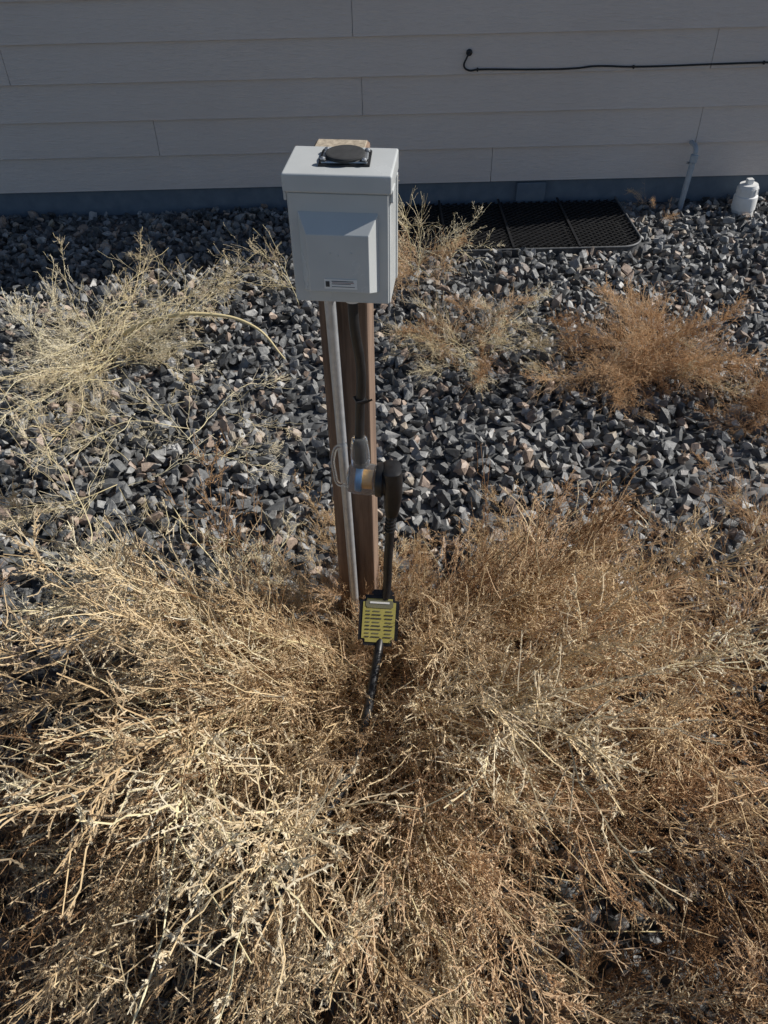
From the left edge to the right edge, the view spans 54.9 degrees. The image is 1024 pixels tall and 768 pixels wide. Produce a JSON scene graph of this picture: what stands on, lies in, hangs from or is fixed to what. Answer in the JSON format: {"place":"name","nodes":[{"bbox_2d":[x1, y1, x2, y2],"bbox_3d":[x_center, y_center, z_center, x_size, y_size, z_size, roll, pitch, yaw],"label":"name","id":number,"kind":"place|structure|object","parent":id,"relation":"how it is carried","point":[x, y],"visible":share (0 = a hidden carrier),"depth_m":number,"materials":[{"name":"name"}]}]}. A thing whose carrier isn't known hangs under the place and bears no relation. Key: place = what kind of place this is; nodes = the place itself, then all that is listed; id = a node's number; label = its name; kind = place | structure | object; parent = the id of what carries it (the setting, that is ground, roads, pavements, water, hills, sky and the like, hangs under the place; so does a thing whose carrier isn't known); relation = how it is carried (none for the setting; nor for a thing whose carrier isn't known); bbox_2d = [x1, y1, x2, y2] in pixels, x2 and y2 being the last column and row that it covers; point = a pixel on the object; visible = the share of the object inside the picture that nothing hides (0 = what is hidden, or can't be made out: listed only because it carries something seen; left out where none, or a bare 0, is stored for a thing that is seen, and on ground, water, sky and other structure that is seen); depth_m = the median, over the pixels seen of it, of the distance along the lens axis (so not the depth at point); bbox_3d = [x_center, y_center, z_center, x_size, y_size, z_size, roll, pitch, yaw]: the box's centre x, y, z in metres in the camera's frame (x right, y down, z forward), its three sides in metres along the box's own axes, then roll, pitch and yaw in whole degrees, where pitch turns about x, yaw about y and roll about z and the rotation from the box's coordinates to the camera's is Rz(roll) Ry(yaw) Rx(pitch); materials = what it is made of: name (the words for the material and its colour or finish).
{"place":"outdoors","nodes":[
{"label":"outdoors","id":0,"kind":"place"},
{"bbox_2d":[0,191,767,1023],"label":"ground","id":1,"kind":"structure","parent":0,"point":[490,424],"depth_m":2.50,"materials":[{"name":"grey gravel"}]},
{"bbox_2d":[0,560,279,1023],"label":"tumbleweed","id":2,"kind":"object","parent":1,"relation":"on","point":[32,830],"visible":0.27,"depth_m":1.58,"materials":[{"name":"beige plant"}]},
{"bbox_2d":[0,227,284,490],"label":"dry weed","id":3,"kind":"object","parent":1,"relation":"on","point":[79,370],"visible":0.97,"depth_m":2.97,"materials":[{"name":"beige plant"}]},
{"bbox_2d":[0,507,305,647],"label":"dry weed","id":4,"kind":"object","parent":1,"relation":"on","point":[113,541],"visible":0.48,"depth_m":2.10,"materials":[{"name":"beige plant"}]},
{"bbox_2d":[0,360,322,620],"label":"dry weed","id":5,"kind":"object","parent":1,"relation":"on","point":[73,448],"visible":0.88,"depth_m":2.45,"materials":[{"name":"beige plant"}]},
{"bbox_2d":[88,234,279,344],"bbox_3d":[-0.899,-1.032,3.276,0.828,0.247,0.883,-1,44,0],"label":"dry weed","id":6,"kind":"object","parent":1,"relation":"on","point":[225,289],"visible":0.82,"depth_m":3.27,"materials":[{"name":"beige plant"}]},
{"bbox_2d":[0,717,405,1023],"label":"tumbleweed","id":7,"kind":"object","parent":1,"relation":"on","point":[301,975],"visible":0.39,"depth_m":1.28,"materials":[{"name":"beige plant"}]},
{"bbox_2d":[123,312,284,359],"bbox_3d":[-0.726,-0.731,2.987,0.695,0.141,0.088,8,44,9],"label":"bare stem","id":8,"kind":"object","parent":1,"relation":"on","point":[133,328],"visible":0.94,"depth_m":2.96,"materials":[{"name":"beige plant"}]},
{"bbox_2d":[194,222,298,307],"bbox_3d":[-0.427,-1.107,3.289,0.877,0.319,0.517,-14,45,-13],"label":"dry weed","id":9,"kind":"object","parent":1,"relation":"on","point":[272,279],"visible":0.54,"depth_m":3.30,"materials":[{"name":"beige plant"}]},
{"bbox_2d":[324,301,360,647],"bbox_3d":[-0.085,-0.013,1.640,0.027,1.095,0.030,20,48,21],"label":"metal conduit","id":10,"kind":"object","parent":1,"relation":"on","point":[334,356],"visible":0.66,"depth_m":1.50,"materials":[{"name":"grey metal"}]},
{"bbox_2d":[314,139,378,642],"bbox_3d":[-0.066,-0.110,1.628,0.089,1.302,0.089,4,44,5],"label":"wooden post","id":11,"kind":"object","parent":1,"relation":"on","point":[365,514],"visible":0.34,"depth_m":1.52,"materials":[{"name":"brown wood"}]},
{"bbox_2d":[281,145,398,303],"bbox_3d":[-0.063,-0.445,1.153,0.164,0.216,0.128,4,44,5],"label":"electrical outlet box","id":12,"kind":"object","parent":11,"relation":"attached to","point":[342,202],"visible":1,"depth_m":1.10,"materials":[{"name":"grey metal"}]},
{"bbox_2d":[221,302,402,1023],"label":"power cord","id":13,"kind":"object","parent":12,"relation":"hanging from","point":[364,476],"visible":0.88,"depth_m":1.48,"materials":[{"name":"black plastic"}]},
{"bbox_2d":[358,589,399,646],"bbox_3d":[-0.012,0.239,1.673,0.090,0.014,0.126,4,88,-1],"label":"warning tag","id":14,"kind":"object","parent":13,"relation":"hanging from","point":[378,616],"visible":0.98,"depth_m":1.67,"materials":[{"name":"yellow plastic"}]},
{"bbox_2d":[287,192,388,303],"bbox_3d":[-0.067,-0.403,1.140,0.149,0.172,0.004,4,44,5],"label":"door","id":15,"kind":"structure","parent":12,"relation":"in","point":[297,201],"depth_m":1.11,"materials":[{"name":"grey metal"}]},
{"bbox_2d":[219,464,515,748],"bbox_3d":[-0.093,0.219,1.847,0.640,0.380,0.760,-18,46,-16],"label":"tumbleweed","id":16,"kind":"object","parent":1,"relation":"on","point":[317,589],"visible":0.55,"depth_m":1.88,"materials":[{"name":"brown plant"}]},
{"bbox_2d":[0,427,767,1023],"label":"tumbleweed","id":17,"kind":"object","parent":1,"relation":"on","point":[236,755],"visible":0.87,"depth_m":1.37,"materials":[{"name":"beige plant"}]},
{"bbox_2d":[0,680,767,1023],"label":"tumbleweed","id":18,"kind":"object","parent":1,"relation":"on","point":[622,1014],"visible":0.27,"depth_m":1.31,"materials":[{"name":"beige plant"}]},
{"bbox_2d":[0,175,767,216],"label":"foundation","id":19,"kind":"object","parent":1,"relation":"on","point":[659,189],"depth_m":4.13,"materials":[{"name":"paint"}]},
{"bbox_2d":[351,0,492,163],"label":"wall","id":20,"kind":"structure","parent":19,"relation":"on","point":[361,77],"depth_m":3.74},
{"bbox_2d":[0,0,767,193],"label":"lap siding","id":21,"kind":"object","parent":20,"relation":"attached to","point":[110,95],"visible":0.95,"depth_m":3.76,"materials":[{"name":"paint"}]},
{"bbox_2d":[463,49,767,71],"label":"wall cable","id":22,"kind":"object","parent":21,"relation":"attached to","point":[469,52],"depth_m":3.69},
{"bbox_2d":[515,181,545,202],"bbox_3d":[0.817,-1.782,4.123,0.160,0.110,0.020,-1,44,0],"label":"well flange","id":23,"kind":"object","parent":19,"relation":"attached to","point":[527,192],"visible":0.83,"depth_m":4.11,"materials":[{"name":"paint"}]},
{"bbox_2d":[391,175,504,304],"bbox_3d":[0.144,-1.210,3.268,0.744,0.479,0.673,-1,44,0],"label":"dry weed","id":24,"kind":"object","parent":1,"relation":"on","point":[403,273],"visible":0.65,"depth_m":3.28,"materials":[{"name":"beige plant"}]},
{"bbox_2d":[374,281,563,402],"bbox_3d":[0.353,-0.754,2.943,0.835,0.289,0.851,-1,44,0],"label":"dry weed","id":25,"kind":"object","parent":1,"relation":"on","point":[482,342],"visible":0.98,"depth_m":2.95,"materials":[{"name":"beige plant"}]},
{"bbox_2d":[398,196,641,258],"bbox_3d":[0.643,-1.518,3.926,1.332,0.047,0.644,-1,44,0],"label":"window well cover","id":26,"kind":"object","parent":1,"relation":"on","point":[558,226],"depth_m":3.89,"materials":[{"name":"metal"}]},
{"bbox_2d":[355,467,716,702],"bbox_3d":[0.389,0.111,1.937,0.979,0.430,0.684,-1,44,0],"label":"tumbleweed","id":27,"kind":"object","parent":1,"relation":"on","point":[470,533],"visible":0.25,"depth_m":1.98,"materials":[{"name":"brown plant"}]},
{"bbox_2d":[448,492,767,1023],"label":"tumbleweed","id":28,"kind":"object","parent":1,"relation":"on","point":[674,699],"visible":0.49,"depth_m":1.58,"materials":[{"name":"brown plant"}]},
{"bbox_2d":[517,272,767,427],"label":"dry bush","id":29,"kind":"object","parent":1,"relation":"on","point":[703,365],"visible":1,"depth_m":2.78,"materials":[{"name":"brown plant"}]},
{"bbox_2d":[623,182,677,226],"bbox_3d":[1.424,-1.641,3.922,0.328,0.158,0.212,15,46,16],"label":"dry bush","id":30,"kind":"object","parent":1,"relation":"on","point":[652,204],"visible":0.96,"depth_m":3.97,"materials":[{"name":"beige plant"}]},
{"bbox_2d":[589,683,767,1023],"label":"tumbleweed","id":31,"kind":"object","parent":1,"relation":"on","point":[753,961],"visible":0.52,"depth_m":1.46,"materials":[{"name":"brown plant"}]},
{"bbox_2d":[677,140,698,209],"bbox_3d":[1.640,-1.822,4.017,0.050,0.345,0.110,0,44,-1],"label":"conduit stub","id":32,"kind":"object","parent":1,"relation":"on","point":[692,161],"visible":0.93,"depth_m":3.96,"materials":[{"name":"metal"}]},
{"bbox_2d":[628,449,767,643],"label":"dry bush","id":33,"kind":"object","parent":1,"relation":"on","point":[736,506],"visible":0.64,"depth_m":2.18,"materials":[{"name":"brown plant"}]},
{"bbox_2d":[683,340,767,453],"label":"dry bush","id":34,"kind":"object","parent":1,"relation":"on","point":[757,387],"visible":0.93,"depth_m":2.66,"materials":[{"name":"brown plant"}]},
{"bbox_2d":[731,178,758,218],"bbox_3d":[1.940,-1.685,3.969,0.122,0.203,0.122,-4,44,2],"label":"sewer cleanout cap","id":35,"kind":"object","parent":1,"relation":"in","point":[745,198],"visible":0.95,"depth_m":3.93,"materials":[{"name":"white plastic"}]}
]}

